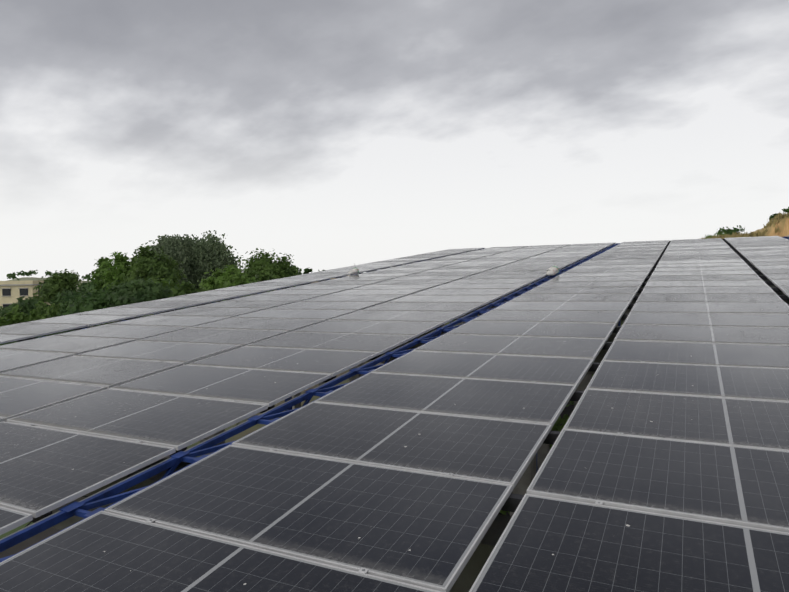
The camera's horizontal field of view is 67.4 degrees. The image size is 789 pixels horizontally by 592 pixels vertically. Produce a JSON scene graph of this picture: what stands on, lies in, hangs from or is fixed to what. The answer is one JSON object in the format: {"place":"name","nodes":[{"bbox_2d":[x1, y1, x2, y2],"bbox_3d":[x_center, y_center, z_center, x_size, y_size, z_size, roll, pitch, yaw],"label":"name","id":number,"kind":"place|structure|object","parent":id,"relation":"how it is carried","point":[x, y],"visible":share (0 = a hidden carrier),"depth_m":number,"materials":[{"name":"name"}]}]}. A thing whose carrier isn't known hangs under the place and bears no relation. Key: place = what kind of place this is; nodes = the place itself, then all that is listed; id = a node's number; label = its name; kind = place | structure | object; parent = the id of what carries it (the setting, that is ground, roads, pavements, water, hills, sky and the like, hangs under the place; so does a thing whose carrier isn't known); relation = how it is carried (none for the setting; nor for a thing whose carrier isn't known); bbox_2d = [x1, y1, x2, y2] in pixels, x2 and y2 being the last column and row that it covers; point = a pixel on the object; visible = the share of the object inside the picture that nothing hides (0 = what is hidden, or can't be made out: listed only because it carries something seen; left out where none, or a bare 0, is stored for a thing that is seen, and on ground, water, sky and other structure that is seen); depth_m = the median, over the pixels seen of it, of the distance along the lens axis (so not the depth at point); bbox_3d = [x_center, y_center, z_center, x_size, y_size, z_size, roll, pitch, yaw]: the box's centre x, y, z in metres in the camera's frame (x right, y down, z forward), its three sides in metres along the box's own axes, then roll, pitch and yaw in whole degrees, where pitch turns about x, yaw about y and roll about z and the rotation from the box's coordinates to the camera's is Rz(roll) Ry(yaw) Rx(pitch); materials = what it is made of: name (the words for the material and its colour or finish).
{"place":"outdoors","nodes":[
{"label":"outdoors","id":0,"kind":"place"},
{"bbox_2d":[7,277,90,290],"bbox_3d":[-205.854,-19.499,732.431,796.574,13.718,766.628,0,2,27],"label":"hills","id":1,"kind":"structure","parent":0,"point":[27,278],"depth_m":517.29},
{"bbox_2d":[0,284,623,538],"bbox_3d":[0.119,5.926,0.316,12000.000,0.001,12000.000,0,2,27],"label":"ground","id":2,"kind":"structure","parent":0,"point":[246,432],"depth_m":23.92,"materials":[{"name":"soil"}]},
{"bbox_2d":[0,305,33,325],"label":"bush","id":3,"kind":"object","parent":2,"relation":"on","point":[16,316],"visible":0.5,"depth_m":38.48,"materials":[{"name":"green plant"}]},
{"bbox_2d":[0,280,49,307],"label":"cream building","id":4,"kind":"structure","parent":2,"relation":"on","point":[11,292],"depth_m":109.00,"materials":[{"name":"paint"}]},
{"bbox_2d":[0,296,49,323],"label":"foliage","id":5,"kind":"object","parent":2,"relation":"on","point":[26,304],"visible":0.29,"depth_m":50.02,"materials":[{"name":"green plant"}]},
{"bbox_2d":[29,301,61,336],"bbox_3d":[-22.233,2.723,38.070,2.069,4.861,1.940,0,2,27],"label":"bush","id":6,"kind":"object","parent":2,"relation":"on","point":[36,314],"visible":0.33,"depth_m":37.78,"materials":[{"name":"green plant"}]},
{"bbox_2d":[33,269,83,302],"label":"tree","id":7,"kind":"object","parent":2,"relation":"on","point":[53,284],"visible":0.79,"depth_m":66.57,"materials":[{"name":"green plant"}]},
{"bbox_2d":[48,288,90,312],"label":"tree","id":8,"kind":"object","parent":2,"relation":"on","point":[66,295],"visible":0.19,"depth_m":51.45,"materials":[{"name":"green plant"}]},
{"bbox_2d":[57,287,120,324],"bbox_3d":[-22.377,2.047,44.788,5.456,5.762,5.303,0,2,27],"label":"tree","id":9,"kind":"object","parent":2,"relation":"on","point":[89,301],"visible":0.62,"depth_m":43.43,"materials":[{"name":"green plant"}]},
{"bbox_2d":[89,257,112,323],"bbox_3d":[-31.422,0.045,64.743,3.581,8.839,3.612,-1,2,10],"label":"tree","id":10,"kind":"object","parent":2,"relation":"on","point":[98,282],"visible":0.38,"depth_m":63.78,"materials":[{"name":"green plant"}]},
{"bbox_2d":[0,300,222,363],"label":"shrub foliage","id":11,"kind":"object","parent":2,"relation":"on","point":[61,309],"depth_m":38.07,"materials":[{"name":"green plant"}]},
{"bbox_2d":[96,250,134,292],"bbox_3d":[-27.213,-0.052,60.416,4.698,9.144,5.634,-1,2,-11],"label":"tree","id":12,"kind":"object","parent":2,"relation":"on","point":[119,262],"visible":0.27,"depth_m":58.65,"materials":[{"name":"green plant"}]},
{"bbox_2d":[103,270,175,306],"bbox_3d":[-19.247,1.514,43.987,5.756,6.777,5.283,-1,2,-1],"label":"tree","id":13,"kind":"object","parent":2,"relation":"on","point":[134,291],"visible":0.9,"depth_m":42.82,"materials":[{"name":"green plant"}]},
{"bbox_2d":[116,240,188,314],"bbox_3d":[-23.832,-0.527,59.286,6.746,10.056,7.032,0,2,27],"label":"tree","id":14,"kind":"object","parent":2,"relation":"on","point":[143,264],"visible":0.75,"depth_m":57.94,"materials":[{"name":"green plant"}]},
{"bbox_2d":[6,270,318,292],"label":"tree foliage","id":15,"kind":"object","parent":2,"relation":"on","point":[85,284],"visible":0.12,"depth_m":418.31,"materials":[{"name":"green plant"}]},
{"bbox_2d":[154,278,183,313],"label":"tree","id":16,"kind":"object","parent":2,"relation":"on","point":[166,282],"visible":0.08,"depth_m":46.86,"materials":[{"name":"green plant"}]},
{"bbox_2d":[150,234,198,287],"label":"eucalyptus tree","id":17,"kind":"object","parent":2,"relation":"on","point":[175,248],"visible":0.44,"depth_m":77.03,"materials":[{"name":"green plant"}]},
{"bbox_2d":[167,277,220,309],"bbox_3d":[-14.758,1.681,43.736,4.247,6.270,3.110,-1,2,3],"label":"tree","id":18,"kind":"object","parent":2,"relation":"on","point":[188,287],"visible":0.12,"depth_m":43.44,"materials":[{"name":"green plant"}]},
{"bbox_2d":[174,230,243,301],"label":"eucalyptus tree","id":19,"kind":"object","parent":2,"relation":"on","point":[211,253],"visible":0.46,"depth_m":80.18,"materials":[{"name":"green plant"}]},
{"bbox_2d":[197,264,246,301],"bbox_3d":[-15.896,0.727,55.850,5.335,7.459,4.371,0,2,27],"label":"tree","id":20,"kind":"object","parent":2,"relation":"on","point":[214,281],"visible":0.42,"depth_m":54.79,"materials":[{"name":"green plant"}]},
{"bbox_2d":[223,270,258,300],"bbox_3d":[-12.708,1.148,50.429,4.191,6.842,3.731,-1,2,-4],"label":"tree","id":21,"kind":"object","parent":2,"relation":"on","point":[237,279],"visible":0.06,"depth_m":49.96,"materials":[{"name":"green plant"}]},
{"bbox_2d":[237,248,301,290],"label":"tree","id":22,"kind":"object","parent":2,"relation":"on","point":[262,267],"visible":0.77,"depth_m":70.97,"materials":[{"name":"green plant"}]},
{"bbox_2d":[0,401,573,558],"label":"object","id":23,"kind":"structure","parent":2,"relation":"on","point":[50,531],"depth_m":13.78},
{"bbox_2d":[500,374,592,514],"bbox_3d":[6.106,4.609,21.403,20.508,2.804,27.051,0,2,27],"label":"weed foliage","id":24,"kind":"object","parent":23,"relation":"on","point":[556,426],"depth_m":19.72,"materials":[{"name":"green plant"}]},
{"bbox_2d":[286,265,301,286],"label":"tree","id":25,"kind":"object","parent":2,"relation":"on","point":[291,266],"visible":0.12,"depth_m":78.72,"materials":[{"name":"green plant"}]},
{"bbox_2d":[303,268,312,273],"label":"tree","id":26,"kind":"object","parent":2,"relation":"on","point":[307,270],"visible":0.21,"depth_m":147.68,"materials":[{"name":"green plant"}]},
{"bbox_2d":[52,253,788,591],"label":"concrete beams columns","id":27,"kind":"structure","parent":2,"relation":"on","point":[469,574],"depth_m":5.45,"materials":[{"name":"grey concrete"}]},
{"bbox_2d":[0,236,788,561],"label":"blue steel trusses","id":28,"kind":"object","parent":27,"relation":"on","point":[110,496],"visible":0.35,"depth_m":4.92,"materials":[{"name":"metal"}]},
{"bbox_2d":[0,244,613,540],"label":"cable conduit","id":29,"kind":"object","parent":28,"relation":"on","point":[222,432],"visible":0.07,"depth_m":4.96,"materials":[{"name":"grey plastic"}]},
{"bbox_2d":[349,264,358,274],"bbox_3d":[-1.483,-0.905,21.535,0.376,0.561,0.367,-1,2,-1],"label":"ventilator","id":30,"kind":"object","parent":28,"relation":"on","point":[354,271],"visible":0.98,"depth_m":21.41,"materials":[{"name":"white metal"}]},
{"bbox_2d":[5,239,788,526],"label":"purlins and braces","id":31,"kind":"object","parent":28,"relation":"on","point":[512,502],"visible":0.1,"depth_m":8.71,"materials":[{"name":"metal"}]},
{"bbox_2d":[0,235,788,591],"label":"solar panels","id":32,"kind":"object","parent":31,"relation":"on","point":[664,467],"visible":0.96,"depth_m":4.82,"materials":[{"name":"black glass"}]},
{"bbox_2d":[546,261,558,275],"bbox_3d":[4.522,-0.730,16.918,0.363,0.562,0.371,-1,2,12],"label":"ventilator","id":33,"kind":"object","parent":28,"relation":"on","point":[552,270],"visible":1,"depth_m":16.80,"materials":[{"name":"white metal"}]},
{"bbox_2d":[0,0,788,280],"label":"sky","id":34,"kind":"structure","parent":0,"point":[326,134],"materials":[{"name":"grey"}]},
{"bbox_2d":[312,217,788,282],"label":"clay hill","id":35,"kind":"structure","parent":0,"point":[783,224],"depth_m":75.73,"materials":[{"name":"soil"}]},
{"bbox_2d":[705,232,726,238],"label":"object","id":36,"kind":"object","parent":35,"relation":"on","point":[721,233],"depth_m":84.36,"materials":[{"name":"green plant"}]},
{"bbox_2d":[715,225,745,234],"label":"tree","id":37,"kind":"object","parent":35,"relation":"on","point":[729,231],"visible":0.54,"depth_m":86.22,"materials":[{"name":"green plant"}]},
{"bbox_2d":[699,212,788,238],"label":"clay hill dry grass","id":38,"kind":"structure","parent":35,"relation":"on","point":[779,216],"depth_m":78.98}
]}

